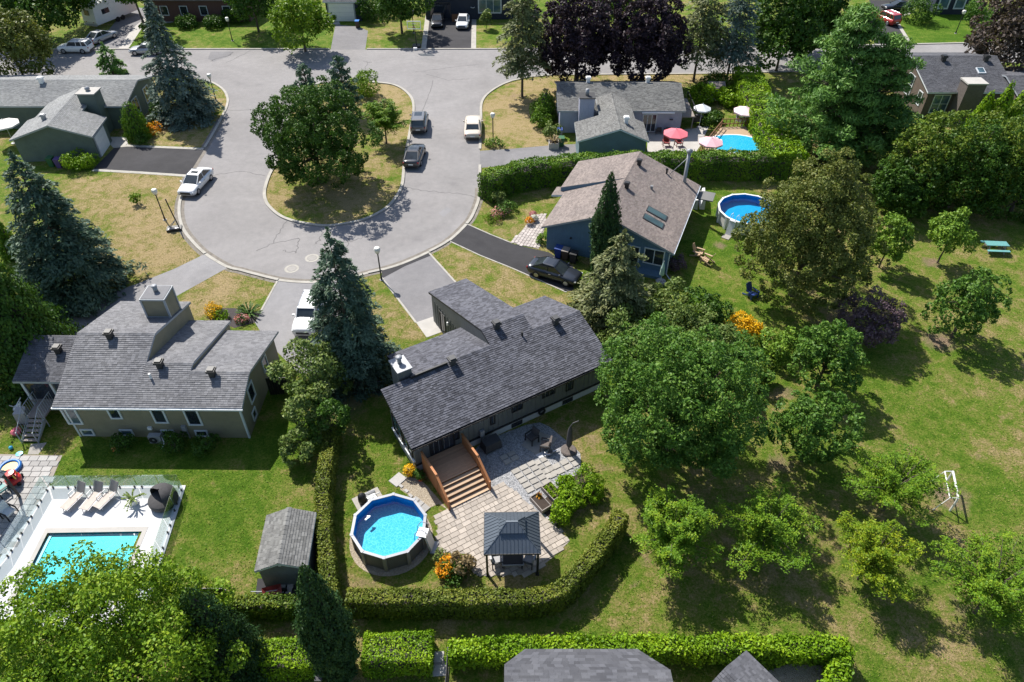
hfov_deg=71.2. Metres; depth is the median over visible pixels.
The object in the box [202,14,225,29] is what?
shrub
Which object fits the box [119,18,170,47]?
walkway
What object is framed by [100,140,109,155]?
garage door panel
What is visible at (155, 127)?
shrub
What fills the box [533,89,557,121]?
cedar tree
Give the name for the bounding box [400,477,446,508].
gravel path
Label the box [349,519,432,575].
pool pad
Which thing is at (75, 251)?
spruce tree
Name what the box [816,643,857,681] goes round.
vine fence
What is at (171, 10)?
house
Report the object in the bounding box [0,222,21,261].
cedar tree
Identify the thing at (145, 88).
window
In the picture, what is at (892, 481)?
locust tree
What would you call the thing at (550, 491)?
garden bed
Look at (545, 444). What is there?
garden chair
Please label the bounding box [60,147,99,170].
shrub
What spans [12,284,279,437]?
house
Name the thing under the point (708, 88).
shrub
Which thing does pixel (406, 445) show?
window
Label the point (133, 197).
sapling
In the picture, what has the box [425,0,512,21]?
house
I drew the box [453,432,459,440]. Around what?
window
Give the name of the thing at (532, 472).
stone slabs
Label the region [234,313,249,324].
flowers
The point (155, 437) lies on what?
heat pump
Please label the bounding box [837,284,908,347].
tree
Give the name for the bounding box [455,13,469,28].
car
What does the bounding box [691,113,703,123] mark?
barbecue
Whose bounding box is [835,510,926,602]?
locust tree
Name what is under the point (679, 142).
patio chair
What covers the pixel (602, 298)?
spruce tree
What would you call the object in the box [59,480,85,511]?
sun lounger
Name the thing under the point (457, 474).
deck
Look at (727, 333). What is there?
shrub
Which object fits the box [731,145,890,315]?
tree
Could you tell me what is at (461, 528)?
patio
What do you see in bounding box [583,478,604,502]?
shrub
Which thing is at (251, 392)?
window
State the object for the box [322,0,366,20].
garage
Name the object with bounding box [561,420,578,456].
closed umbrella
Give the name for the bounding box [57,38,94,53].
car
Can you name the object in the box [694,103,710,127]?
patio umbrella
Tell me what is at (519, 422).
basement window
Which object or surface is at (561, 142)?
wheeled bin
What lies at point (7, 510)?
garden chair
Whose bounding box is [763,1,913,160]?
pine tree
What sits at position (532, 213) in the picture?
potted plant
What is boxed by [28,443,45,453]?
stepping path
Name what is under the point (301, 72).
pine tree
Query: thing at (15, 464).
paddling pool
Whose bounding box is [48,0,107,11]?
tree
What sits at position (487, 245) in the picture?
driveway
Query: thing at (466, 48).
curb
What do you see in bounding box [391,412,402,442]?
window
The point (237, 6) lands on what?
tree
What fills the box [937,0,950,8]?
window
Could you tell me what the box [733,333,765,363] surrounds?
shrub
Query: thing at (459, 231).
curb
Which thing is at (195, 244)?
curb
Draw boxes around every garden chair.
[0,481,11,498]
[0,500,19,521]
[525,425,539,445]
[540,435,551,451]
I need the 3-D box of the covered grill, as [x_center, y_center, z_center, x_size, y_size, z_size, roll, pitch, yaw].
[-32.746,4.970,47.845,0.840,1.150,0.740,-4,42,-4]
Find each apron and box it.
[256,578,298,597]
[382,253,429,277]
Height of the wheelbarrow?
0.621 m
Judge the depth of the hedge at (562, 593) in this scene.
37.23 m
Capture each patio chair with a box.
[662,136,669,146]
[674,140,683,146]
[735,115,742,124]
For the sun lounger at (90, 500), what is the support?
on the pool terrace
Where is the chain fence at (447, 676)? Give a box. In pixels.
[430,636,449,681]
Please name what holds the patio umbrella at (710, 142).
on the ground at (950, 620)
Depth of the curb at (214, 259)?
62.20 m
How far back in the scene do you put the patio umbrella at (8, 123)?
77.11 m
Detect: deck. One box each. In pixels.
[420,433,490,510]
[699,118,753,154]
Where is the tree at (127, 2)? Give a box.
[115,0,144,29]
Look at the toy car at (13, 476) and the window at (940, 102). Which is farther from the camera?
the window at (940, 102)
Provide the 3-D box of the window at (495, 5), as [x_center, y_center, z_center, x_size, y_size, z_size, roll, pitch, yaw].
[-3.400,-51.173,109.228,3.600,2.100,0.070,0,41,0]
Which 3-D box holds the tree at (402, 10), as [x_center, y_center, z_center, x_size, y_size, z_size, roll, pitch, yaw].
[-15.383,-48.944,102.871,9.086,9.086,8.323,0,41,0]
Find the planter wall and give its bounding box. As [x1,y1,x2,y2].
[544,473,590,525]
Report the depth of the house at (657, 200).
62.70 m
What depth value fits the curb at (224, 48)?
100.79 m
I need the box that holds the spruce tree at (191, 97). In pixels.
[139,0,224,132]
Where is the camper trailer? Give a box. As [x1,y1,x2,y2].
[81,0,136,26]
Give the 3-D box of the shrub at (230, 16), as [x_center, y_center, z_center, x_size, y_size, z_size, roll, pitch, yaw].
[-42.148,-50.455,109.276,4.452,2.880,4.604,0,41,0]
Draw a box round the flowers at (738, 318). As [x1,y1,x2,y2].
[722,310,754,335]
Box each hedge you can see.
[225,592,307,621]
[244,634,316,681]
[312,424,343,609]
[345,509,628,621]
[359,629,435,680]
[477,147,805,203]
[730,65,809,177]
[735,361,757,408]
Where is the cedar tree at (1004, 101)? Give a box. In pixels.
[987,80,1015,133]
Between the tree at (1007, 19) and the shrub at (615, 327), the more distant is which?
the tree at (1007, 19)
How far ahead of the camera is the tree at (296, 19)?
95.80 m
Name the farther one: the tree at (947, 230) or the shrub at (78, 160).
the shrub at (78, 160)
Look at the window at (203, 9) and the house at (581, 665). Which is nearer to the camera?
the house at (581, 665)
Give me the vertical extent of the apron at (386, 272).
0.001 m
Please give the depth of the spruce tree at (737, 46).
87.44 m
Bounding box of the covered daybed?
[148,483,178,511]
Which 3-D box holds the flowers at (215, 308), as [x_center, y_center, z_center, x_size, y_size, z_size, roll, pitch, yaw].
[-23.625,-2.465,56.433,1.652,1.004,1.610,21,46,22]
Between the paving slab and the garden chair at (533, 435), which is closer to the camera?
the paving slab
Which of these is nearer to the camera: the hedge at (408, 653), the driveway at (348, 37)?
the hedge at (408, 653)
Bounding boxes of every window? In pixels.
[60,410,83,424]
[79,429,95,435]
[106,410,123,418]
[119,429,134,435]
[131,96,141,112]
[142,84,149,103]
[149,411,168,423]
[159,6,169,15]
[179,6,188,15]
[182,411,203,425]
[194,430,208,436]
[198,6,208,15]
[222,6,229,15]
[247,379,256,404]
[251,406,257,421]
[261,353,268,373]
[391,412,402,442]
[402,433,413,457]
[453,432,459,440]
[478,0,501,12]
[490,415,495,424]
[511,403,522,412]
[511,420,522,427]
[542,388,555,398]
[562,396,572,404]
[565,381,573,391]
[642,247,665,266]
[904,73,915,94]
[916,90,923,105]
[928,95,951,112]
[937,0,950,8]
[953,0,966,8]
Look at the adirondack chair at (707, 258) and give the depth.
61.74 m
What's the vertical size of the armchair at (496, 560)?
1.034 m
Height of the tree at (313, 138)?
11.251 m
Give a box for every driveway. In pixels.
[41,255,225,334]
[92,145,203,176]
[95,8,144,47]
[255,281,347,371]
[331,24,367,48]
[382,253,455,322]
[421,16,475,47]
[449,224,572,291]
[480,144,575,167]
[869,0,911,43]
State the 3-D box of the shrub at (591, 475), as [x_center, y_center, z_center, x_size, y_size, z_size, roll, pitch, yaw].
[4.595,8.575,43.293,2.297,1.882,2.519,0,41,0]
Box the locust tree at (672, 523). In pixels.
[630,484,724,580]
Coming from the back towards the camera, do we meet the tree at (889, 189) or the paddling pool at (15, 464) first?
the tree at (889, 189)
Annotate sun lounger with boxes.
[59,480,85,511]
[78,480,103,511]
[92,479,118,510]
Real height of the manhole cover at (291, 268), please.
0.014 m
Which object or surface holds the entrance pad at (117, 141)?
on the ground at (950, 620)
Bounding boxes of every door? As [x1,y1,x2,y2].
[24,384,54,398]
[429,2,450,18]
[429,433,454,455]
[439,310,445,333]
[628,244,640,265]
[642,114,657,131]
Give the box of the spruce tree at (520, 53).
[492,0,551,96]
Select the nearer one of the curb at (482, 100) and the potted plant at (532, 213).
the potted plant at (532, 213)
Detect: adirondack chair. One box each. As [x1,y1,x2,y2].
[689,242,704,258]
[700,253,715,266]
[742,281,759,299]
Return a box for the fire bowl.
[544,448,558,455]
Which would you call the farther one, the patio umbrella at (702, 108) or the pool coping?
the patio umbrella at (702, 108)
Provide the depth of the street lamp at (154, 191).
65.56 m
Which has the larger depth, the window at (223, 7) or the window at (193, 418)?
the window at (223, 7)
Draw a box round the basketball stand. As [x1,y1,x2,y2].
[165,199,181,231]
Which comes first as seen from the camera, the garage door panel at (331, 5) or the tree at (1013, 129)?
the tree at (1013, 129)
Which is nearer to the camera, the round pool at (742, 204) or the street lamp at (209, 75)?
the round pool at (742, 204)
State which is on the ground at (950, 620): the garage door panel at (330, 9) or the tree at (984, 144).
the tree at (984, 144)
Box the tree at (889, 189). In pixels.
[868,152,943,218]
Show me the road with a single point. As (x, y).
(229, 217)
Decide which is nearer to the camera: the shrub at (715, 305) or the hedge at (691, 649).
the hedge at (691, 649)
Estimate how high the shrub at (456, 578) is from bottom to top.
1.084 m
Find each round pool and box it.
[350,492,427,571]
[715,193,778,235]
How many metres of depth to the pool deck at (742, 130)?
79.53 m
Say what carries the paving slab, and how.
on the shed apron at (260, 584)
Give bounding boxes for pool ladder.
[414,521,438,554]
[721,213,739,239]
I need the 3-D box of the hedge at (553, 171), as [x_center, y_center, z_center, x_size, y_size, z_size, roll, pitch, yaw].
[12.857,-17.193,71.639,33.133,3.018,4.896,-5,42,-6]
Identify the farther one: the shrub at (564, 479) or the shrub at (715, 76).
the shrub at (715, 76)
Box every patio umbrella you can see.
[0,118,19,144]
[664,128,687,150]
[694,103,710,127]
[699,136,722,148]
[734,106,752,125]
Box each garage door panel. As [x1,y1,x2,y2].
[94,126,104,141]
[96,131,105,146]
[98,135,107,150]
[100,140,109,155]
[328,3,352,7]
[329,8,353,11]
[329,12,354,16]
[334,17,354,20]
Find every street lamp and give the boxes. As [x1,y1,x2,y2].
[151,188,166,220]
[207,73,216,100]
[225,17,233,40]
[374,246,383,280]
[490,112,494,138]
[954,10,965,33]
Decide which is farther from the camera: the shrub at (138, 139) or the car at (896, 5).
the car at (896, 5)
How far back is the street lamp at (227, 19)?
101.91 m
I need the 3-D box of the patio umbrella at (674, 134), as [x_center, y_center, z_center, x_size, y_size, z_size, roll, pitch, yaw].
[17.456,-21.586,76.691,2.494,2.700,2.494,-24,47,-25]
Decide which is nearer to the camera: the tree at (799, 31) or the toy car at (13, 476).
the toy car at (13, 476)
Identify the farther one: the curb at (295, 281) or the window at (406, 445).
the curb at (295, 281)
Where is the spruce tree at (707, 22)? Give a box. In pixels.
[676,0,730,81]
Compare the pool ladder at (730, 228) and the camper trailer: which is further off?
the camper trailer
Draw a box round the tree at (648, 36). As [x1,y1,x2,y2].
[598,0,693,80]
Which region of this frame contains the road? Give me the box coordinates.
[0,44,1020,282]
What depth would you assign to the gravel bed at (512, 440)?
46.05 m
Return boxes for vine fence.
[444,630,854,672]
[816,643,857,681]
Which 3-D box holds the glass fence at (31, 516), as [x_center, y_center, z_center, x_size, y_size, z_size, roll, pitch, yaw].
[-24.219,11.544,40.316,9.389,1.220,9.082,0,41,0]
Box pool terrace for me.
[0,485,185,628]
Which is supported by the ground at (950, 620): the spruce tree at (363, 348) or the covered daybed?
the spruce tree at (363, 348)
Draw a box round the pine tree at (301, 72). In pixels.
[291,63,322,110]
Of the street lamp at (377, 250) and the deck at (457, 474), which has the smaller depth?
the deck at (457, 474)
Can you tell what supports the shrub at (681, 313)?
on the ground at (950, 620)
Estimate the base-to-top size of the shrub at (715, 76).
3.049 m
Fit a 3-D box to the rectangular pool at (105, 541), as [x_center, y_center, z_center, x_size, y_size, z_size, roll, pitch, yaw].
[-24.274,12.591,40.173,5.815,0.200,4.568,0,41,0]
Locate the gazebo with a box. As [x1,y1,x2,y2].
[483,511,540,576]
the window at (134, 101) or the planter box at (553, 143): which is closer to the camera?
the planter box at (553, 143)
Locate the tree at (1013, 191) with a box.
[978,129,1023,223]
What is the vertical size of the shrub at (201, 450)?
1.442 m
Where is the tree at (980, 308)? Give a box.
[920,266,1012,337]
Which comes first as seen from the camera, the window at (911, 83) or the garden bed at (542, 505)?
the garden bed at (542, 505)
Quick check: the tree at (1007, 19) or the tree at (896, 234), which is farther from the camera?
the tree at (1007, 19)
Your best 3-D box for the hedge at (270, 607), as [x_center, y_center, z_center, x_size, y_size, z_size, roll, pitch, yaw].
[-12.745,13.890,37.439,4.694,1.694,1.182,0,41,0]
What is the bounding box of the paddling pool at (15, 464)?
[0,459,21,471]
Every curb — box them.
[13,48,329,49]
[177,195,206,253]
[202,79,228,147]
[204,253,227,266]
[226,266,278,280]
[263,80,414,226]
[278,272,367,282]
[367,44,885,49]
[368,269,381,273]
[382,251,429,270]
[428,239,449,251]
[449,223,467,240]
[466,164,480,223]
[479,80,511,148]
[512,69,820,80]
[915,42,968,44]
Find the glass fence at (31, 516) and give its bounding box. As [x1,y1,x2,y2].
[6,485,181,595]
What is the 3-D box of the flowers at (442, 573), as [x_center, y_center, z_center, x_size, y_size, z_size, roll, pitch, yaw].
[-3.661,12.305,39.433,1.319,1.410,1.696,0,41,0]
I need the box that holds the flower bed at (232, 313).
[208,308,261,327]
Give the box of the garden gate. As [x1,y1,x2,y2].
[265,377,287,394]
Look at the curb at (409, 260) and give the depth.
62.08 m
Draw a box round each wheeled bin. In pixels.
[45,155,55,166]
[52,156,62,167]
[354,19,359,27]
[554,244,563,257]
[557,127,562,137]
[558,135,564,146]
[561,246,570,260]
[569,249,578,263]
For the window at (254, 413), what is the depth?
47.78 m
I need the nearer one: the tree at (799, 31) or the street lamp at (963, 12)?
the tree at (799, 31)
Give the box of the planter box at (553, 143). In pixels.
[547,134,560,149]
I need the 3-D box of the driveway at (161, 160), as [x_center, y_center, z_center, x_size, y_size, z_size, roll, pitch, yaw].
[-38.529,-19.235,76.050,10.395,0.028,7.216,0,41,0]
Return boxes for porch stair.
[15,391,53,442]
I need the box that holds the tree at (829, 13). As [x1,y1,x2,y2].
[777,0,850,49]
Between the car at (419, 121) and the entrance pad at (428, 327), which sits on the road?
the car at (419, 121)
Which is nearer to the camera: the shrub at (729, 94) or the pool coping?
the pool coping
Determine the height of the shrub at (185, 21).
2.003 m
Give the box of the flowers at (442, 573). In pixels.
[433,553,452,579]
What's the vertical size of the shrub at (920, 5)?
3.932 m
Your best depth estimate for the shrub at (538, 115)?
81.36 m
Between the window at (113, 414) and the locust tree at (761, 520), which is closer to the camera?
the locust tree at (761, 520)
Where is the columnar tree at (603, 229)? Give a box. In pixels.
[588,171,621,270]
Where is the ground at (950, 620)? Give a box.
[0,0,1023,681]
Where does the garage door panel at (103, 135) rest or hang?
in the house wing
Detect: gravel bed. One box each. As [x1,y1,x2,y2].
[475,422,580,524]
[769,664,822,681]
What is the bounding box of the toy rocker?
[10,427,21,435]
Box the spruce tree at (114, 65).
[94,41,127,74]
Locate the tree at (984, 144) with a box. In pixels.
[918,117,1014,219]
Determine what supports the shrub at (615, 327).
on the ground at (950, 620)
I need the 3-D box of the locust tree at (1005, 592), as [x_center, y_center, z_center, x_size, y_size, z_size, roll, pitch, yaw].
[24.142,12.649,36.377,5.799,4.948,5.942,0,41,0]
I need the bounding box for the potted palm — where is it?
[121,488,145,511]
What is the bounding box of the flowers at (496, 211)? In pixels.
[490,206,510,221]
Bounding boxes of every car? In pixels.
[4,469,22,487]
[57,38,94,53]
[85,29,117,43]
[128,41,161,55]
[177,167,213,195]
[292,289,323,335]
[402,144,425,167]
[410,111,428,132]
[430,12,443,27]
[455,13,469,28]
[463,115,482,138]
[526,256,582,286]
[874,10,901,25]
[881,0,912,10]
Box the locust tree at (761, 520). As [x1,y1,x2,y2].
[713,477,823,579]
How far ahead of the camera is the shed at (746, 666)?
32.39 m
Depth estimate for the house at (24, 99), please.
81.16 m
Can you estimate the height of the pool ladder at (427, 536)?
2.021 m
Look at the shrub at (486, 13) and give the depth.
105.66 m
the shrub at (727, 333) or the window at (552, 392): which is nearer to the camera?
the window at (552, 392)
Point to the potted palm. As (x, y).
(133, 500)
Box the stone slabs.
[389,450,580,676]
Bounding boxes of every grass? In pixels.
[450,550,476,576]
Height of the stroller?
0.937 m
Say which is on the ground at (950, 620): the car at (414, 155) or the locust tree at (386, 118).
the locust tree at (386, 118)
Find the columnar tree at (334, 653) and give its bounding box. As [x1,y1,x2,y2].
[291,562,361,681]
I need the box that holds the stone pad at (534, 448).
[521,432,556,457]
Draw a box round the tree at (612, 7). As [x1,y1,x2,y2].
[590,0,646,22]
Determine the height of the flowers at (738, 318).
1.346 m
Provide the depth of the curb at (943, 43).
102.37 m
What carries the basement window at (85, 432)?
in the house at (155, 358)
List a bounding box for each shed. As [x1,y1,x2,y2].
[254,507,316,586]
[706,81,725,100]
[712,651,778,681]
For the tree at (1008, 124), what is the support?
on the ground at (950, 620)
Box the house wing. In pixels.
[9,88,111,161]
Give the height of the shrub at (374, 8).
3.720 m
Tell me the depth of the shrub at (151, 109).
82.22 m
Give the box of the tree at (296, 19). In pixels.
[265,0,334,53]
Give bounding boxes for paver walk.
[511,213,546,248]
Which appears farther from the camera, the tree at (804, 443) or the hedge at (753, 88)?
the hedge at (753, 88)
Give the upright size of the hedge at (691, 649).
1.973 m
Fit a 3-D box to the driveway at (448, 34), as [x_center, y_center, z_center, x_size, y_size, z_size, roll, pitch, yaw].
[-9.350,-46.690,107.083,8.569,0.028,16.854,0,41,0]
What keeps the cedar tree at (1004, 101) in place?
on the ground at (950, 620)
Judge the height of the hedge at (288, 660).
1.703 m
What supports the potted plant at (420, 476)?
on the ground at (950, 620)
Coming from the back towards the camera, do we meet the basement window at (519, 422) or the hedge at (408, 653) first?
the basement window at (519, 422)
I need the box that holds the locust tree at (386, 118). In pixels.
[356,98,411,143]
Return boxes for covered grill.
[12,406,33,425]
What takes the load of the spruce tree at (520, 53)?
on the ground at (950, 620)
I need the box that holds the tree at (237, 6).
[222,0,279,31]
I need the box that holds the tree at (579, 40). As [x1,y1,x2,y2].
[528,0,626,80]
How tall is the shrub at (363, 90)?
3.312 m
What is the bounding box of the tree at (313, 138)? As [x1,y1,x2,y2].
[249,75,385,188]
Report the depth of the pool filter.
43.07 m
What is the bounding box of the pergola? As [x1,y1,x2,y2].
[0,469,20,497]
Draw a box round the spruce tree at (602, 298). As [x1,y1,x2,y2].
[566,228,666,347]
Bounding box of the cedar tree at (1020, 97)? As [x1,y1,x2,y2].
[1008,90,1023,128]
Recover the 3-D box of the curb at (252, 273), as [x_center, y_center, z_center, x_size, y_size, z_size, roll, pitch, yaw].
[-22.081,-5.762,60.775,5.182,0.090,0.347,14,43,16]
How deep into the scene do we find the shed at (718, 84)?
86.60 m
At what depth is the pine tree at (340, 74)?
81.57 m
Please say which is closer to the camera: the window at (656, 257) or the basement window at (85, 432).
the basement window at (85, 432)
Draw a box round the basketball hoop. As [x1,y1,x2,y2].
[407,21,420,49]
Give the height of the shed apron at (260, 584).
0.001 m
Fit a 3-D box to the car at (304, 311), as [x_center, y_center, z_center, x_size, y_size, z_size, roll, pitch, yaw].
[-15.810,-2.255,55.596,2.120,1.680,4.439,1,42,1]
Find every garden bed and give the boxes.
[529,491,550,513]
[541,481,560,502]
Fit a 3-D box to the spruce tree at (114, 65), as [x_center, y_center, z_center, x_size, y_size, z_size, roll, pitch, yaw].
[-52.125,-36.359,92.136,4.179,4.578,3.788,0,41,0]
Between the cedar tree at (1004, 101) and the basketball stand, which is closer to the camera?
the basketball stand
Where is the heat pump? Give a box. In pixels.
[147,433,163,446]
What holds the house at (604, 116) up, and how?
on the ground at (950, 620)
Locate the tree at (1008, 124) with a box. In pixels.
[947,101,1023,203]
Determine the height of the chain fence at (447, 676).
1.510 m
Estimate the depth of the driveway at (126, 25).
107.73 m
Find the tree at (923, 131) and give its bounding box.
[889,109,987,208]
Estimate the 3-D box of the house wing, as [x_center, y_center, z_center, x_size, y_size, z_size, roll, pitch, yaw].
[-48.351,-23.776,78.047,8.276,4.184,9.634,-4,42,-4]
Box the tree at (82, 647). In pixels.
[0,539,250,681]
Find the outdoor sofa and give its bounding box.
[502,555,523,568]
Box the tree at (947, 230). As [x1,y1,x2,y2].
[927,206,977,262]
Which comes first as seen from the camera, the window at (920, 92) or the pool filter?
the pool filter
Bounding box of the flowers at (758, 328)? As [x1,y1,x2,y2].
[741,316,764,338]
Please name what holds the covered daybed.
on the pool terrace
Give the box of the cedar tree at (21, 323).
[0,259,88,412]
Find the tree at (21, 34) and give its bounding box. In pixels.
[0,5,54,74]
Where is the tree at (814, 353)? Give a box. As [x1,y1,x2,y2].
[787,318,869,393]
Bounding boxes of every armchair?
[490,556,502,569]
[522,555,536,569]
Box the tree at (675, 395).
[593,310,775,479]
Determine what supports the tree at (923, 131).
on the ground at (950, 620)
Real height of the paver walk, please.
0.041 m
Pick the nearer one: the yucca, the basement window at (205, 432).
the basement window at (205, 432)
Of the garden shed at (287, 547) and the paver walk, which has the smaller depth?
the garden shed at (287, 547)
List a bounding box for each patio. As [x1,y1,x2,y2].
[0,454,61,553]
[434,481,569,577]
[647,126,708,154]
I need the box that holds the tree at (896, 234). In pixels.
[869,211,914,267]
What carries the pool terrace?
on the ground at (950, 620)
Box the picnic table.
[980,240,1010,254]
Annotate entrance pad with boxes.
[110,137,127,146]
[416,317,440,336]
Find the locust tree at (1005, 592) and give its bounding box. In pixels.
[925,528,1023,636]
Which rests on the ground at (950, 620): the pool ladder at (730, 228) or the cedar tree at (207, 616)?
the cedar tree at (207, 616)
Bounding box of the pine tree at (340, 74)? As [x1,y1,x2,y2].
[322,55,363,112]
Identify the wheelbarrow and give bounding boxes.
[251,584,286,595]
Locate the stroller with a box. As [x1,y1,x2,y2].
[9,397,20,410]
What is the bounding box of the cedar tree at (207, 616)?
[177,585,273,681]
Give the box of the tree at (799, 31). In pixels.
[753,0,833,70]
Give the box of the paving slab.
[285,588,291,593]
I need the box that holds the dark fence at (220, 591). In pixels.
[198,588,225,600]
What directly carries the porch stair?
on the ground at (950, 620)
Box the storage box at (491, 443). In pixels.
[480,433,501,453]
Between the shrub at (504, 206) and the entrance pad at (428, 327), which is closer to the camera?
the entrance pad at (428, 327)
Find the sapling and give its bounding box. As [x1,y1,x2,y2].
[128,193,141,203]
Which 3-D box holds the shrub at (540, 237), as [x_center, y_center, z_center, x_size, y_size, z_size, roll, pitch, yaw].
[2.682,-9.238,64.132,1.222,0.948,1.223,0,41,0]
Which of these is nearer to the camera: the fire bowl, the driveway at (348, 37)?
the fire bowl
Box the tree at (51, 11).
[0,0,80,37]
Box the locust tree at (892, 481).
[841,443,964,527]
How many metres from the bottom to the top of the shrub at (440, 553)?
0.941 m
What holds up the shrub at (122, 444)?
on the ground at (950, 620)
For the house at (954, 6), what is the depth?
111.54 m
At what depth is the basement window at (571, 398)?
49.24 m
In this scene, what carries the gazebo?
on the patio at (461, 528)
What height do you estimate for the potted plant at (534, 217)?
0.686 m
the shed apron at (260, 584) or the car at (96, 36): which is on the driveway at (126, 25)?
the car at (96, 36)
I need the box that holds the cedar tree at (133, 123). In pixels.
[118,102,152,142]
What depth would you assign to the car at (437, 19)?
107.49 m
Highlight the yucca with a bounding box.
[236,301,262,319]
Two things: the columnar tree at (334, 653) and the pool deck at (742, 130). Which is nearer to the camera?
the columnar tree at (334, 653)
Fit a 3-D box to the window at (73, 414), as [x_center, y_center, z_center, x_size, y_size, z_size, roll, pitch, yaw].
[-28.272,4.759,45.804,1.000,1.730,0.070,0,42,1]
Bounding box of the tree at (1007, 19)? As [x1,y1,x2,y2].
[963,0,1023,71]
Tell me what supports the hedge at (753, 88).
on the ground at (950, 620)
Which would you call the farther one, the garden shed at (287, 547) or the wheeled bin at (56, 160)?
the wheeled bin at (56, 160)
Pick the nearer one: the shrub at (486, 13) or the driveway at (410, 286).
the driveway at (410, 286)
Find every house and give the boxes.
[0,75,156,133]
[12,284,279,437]
[143,0,262,21]
[381,279,611,469]
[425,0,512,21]
[504,649,672,681]
[541,149,715,279]
[554,76,696,157]
[889,52,1023,125]
[914,0,976,13]
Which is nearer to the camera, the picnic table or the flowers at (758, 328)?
the flowers at (758, 328)
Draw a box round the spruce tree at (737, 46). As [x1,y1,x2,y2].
[700,0,765,77]
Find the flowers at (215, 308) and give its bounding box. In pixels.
[203,301,223,319]
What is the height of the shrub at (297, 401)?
4.503 m
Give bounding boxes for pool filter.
[352,487,381,509]
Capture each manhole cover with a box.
[284,264,298,272]
[305,254,318,261]
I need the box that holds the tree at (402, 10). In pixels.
[375,0,435,33]
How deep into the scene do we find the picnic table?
62.82 m
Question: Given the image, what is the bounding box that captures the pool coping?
[7,526,148,604]
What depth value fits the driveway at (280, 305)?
56.88 m
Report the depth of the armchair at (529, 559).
39.75 m
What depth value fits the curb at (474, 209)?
68.84 m
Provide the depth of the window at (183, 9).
108.71 m
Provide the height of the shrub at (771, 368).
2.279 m
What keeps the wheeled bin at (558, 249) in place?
on the ground at (950, 620)
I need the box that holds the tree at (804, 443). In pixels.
[761,381,865,465]
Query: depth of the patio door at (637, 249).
60.23 m
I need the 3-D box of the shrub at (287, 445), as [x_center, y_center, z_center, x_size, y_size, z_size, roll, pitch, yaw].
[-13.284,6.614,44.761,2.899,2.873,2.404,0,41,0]
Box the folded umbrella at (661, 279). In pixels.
[656,262,665,285]
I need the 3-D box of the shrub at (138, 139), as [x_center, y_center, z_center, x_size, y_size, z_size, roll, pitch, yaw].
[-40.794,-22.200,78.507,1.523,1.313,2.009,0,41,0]
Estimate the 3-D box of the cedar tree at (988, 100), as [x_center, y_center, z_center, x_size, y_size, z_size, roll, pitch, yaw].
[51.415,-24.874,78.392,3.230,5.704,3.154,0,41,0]
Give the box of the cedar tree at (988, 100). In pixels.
[964,90,995,138]
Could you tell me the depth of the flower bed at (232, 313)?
56.32 m
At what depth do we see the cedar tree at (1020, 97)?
76.92 m
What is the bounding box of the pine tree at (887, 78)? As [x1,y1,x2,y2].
[793,31,926,167]
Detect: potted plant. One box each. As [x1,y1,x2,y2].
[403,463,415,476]
[411,468,419,477]
[415,471,424,481]
[525,216,533,224]
[529,211,536,216]
[531,214,537,221]
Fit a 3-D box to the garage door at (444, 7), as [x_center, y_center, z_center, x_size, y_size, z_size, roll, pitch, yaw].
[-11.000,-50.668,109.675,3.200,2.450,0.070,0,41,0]
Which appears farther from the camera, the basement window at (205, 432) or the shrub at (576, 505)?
the basement window at (205, 432)
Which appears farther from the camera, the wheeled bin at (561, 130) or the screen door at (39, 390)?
the wheeled bin at (561, 130)
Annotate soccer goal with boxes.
[932,471,958,510]
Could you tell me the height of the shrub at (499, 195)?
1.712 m
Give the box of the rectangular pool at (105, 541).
[19,532,138,597]
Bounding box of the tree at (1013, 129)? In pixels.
[976,111,1023,166]
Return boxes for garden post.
[314,675,322,681]
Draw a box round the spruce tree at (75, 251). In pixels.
[1,149,147,319]
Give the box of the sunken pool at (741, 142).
[713,134,759,152]
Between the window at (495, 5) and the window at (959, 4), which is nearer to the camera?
the window at (495, 5)
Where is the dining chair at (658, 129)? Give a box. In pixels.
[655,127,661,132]
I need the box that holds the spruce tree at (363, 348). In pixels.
[304,226,401,404]
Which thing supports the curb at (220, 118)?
on the ground at (950, 620)
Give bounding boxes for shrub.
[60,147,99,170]
[109,431,137,453]
[133,133,148,144]
[138,18,158,30]
[144,120,162,134]
[148,101,173,124]
[157,429,187,455]
[174,12,197,28]
[189,433,221,457]
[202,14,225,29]
[212,310,229,320]
[221,8,249,24]
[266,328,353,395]
[278,424,323,467]
[281,379,331,435]
[305,389,350,444]
[347,68,380,98]
[355,0,377,21]
[366,0,396,16]
[432,547,449,562]
[440,560,467,590]
[479,8,492,28]
[483,136,504,147]
[483,211,499,224]
[491,190,505,206]
[495,199,517,215]
[529,100,540,115]
[529,104,554,128]
[535,232,546,243]
[542,121,563,137]
[548,497,573,526]
[555,473,575,493]
[557,480,587,511]
[570,462,605,505]
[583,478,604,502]
[597,302,662,362]
[631,299,713,359]
[645,275,689,313]
[668,254,687,271]
[680,285,735,325]
[681,310,740,368]
[686,80,716,104]
[696,67,734,90]
[700,110,723,126]
[715,85,739,107]
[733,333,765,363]
[742,358,777,387]
[759,326,802,365]
[900,0,943,25]
[964,0,993,26]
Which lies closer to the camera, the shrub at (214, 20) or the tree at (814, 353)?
the tree at (814, 353)

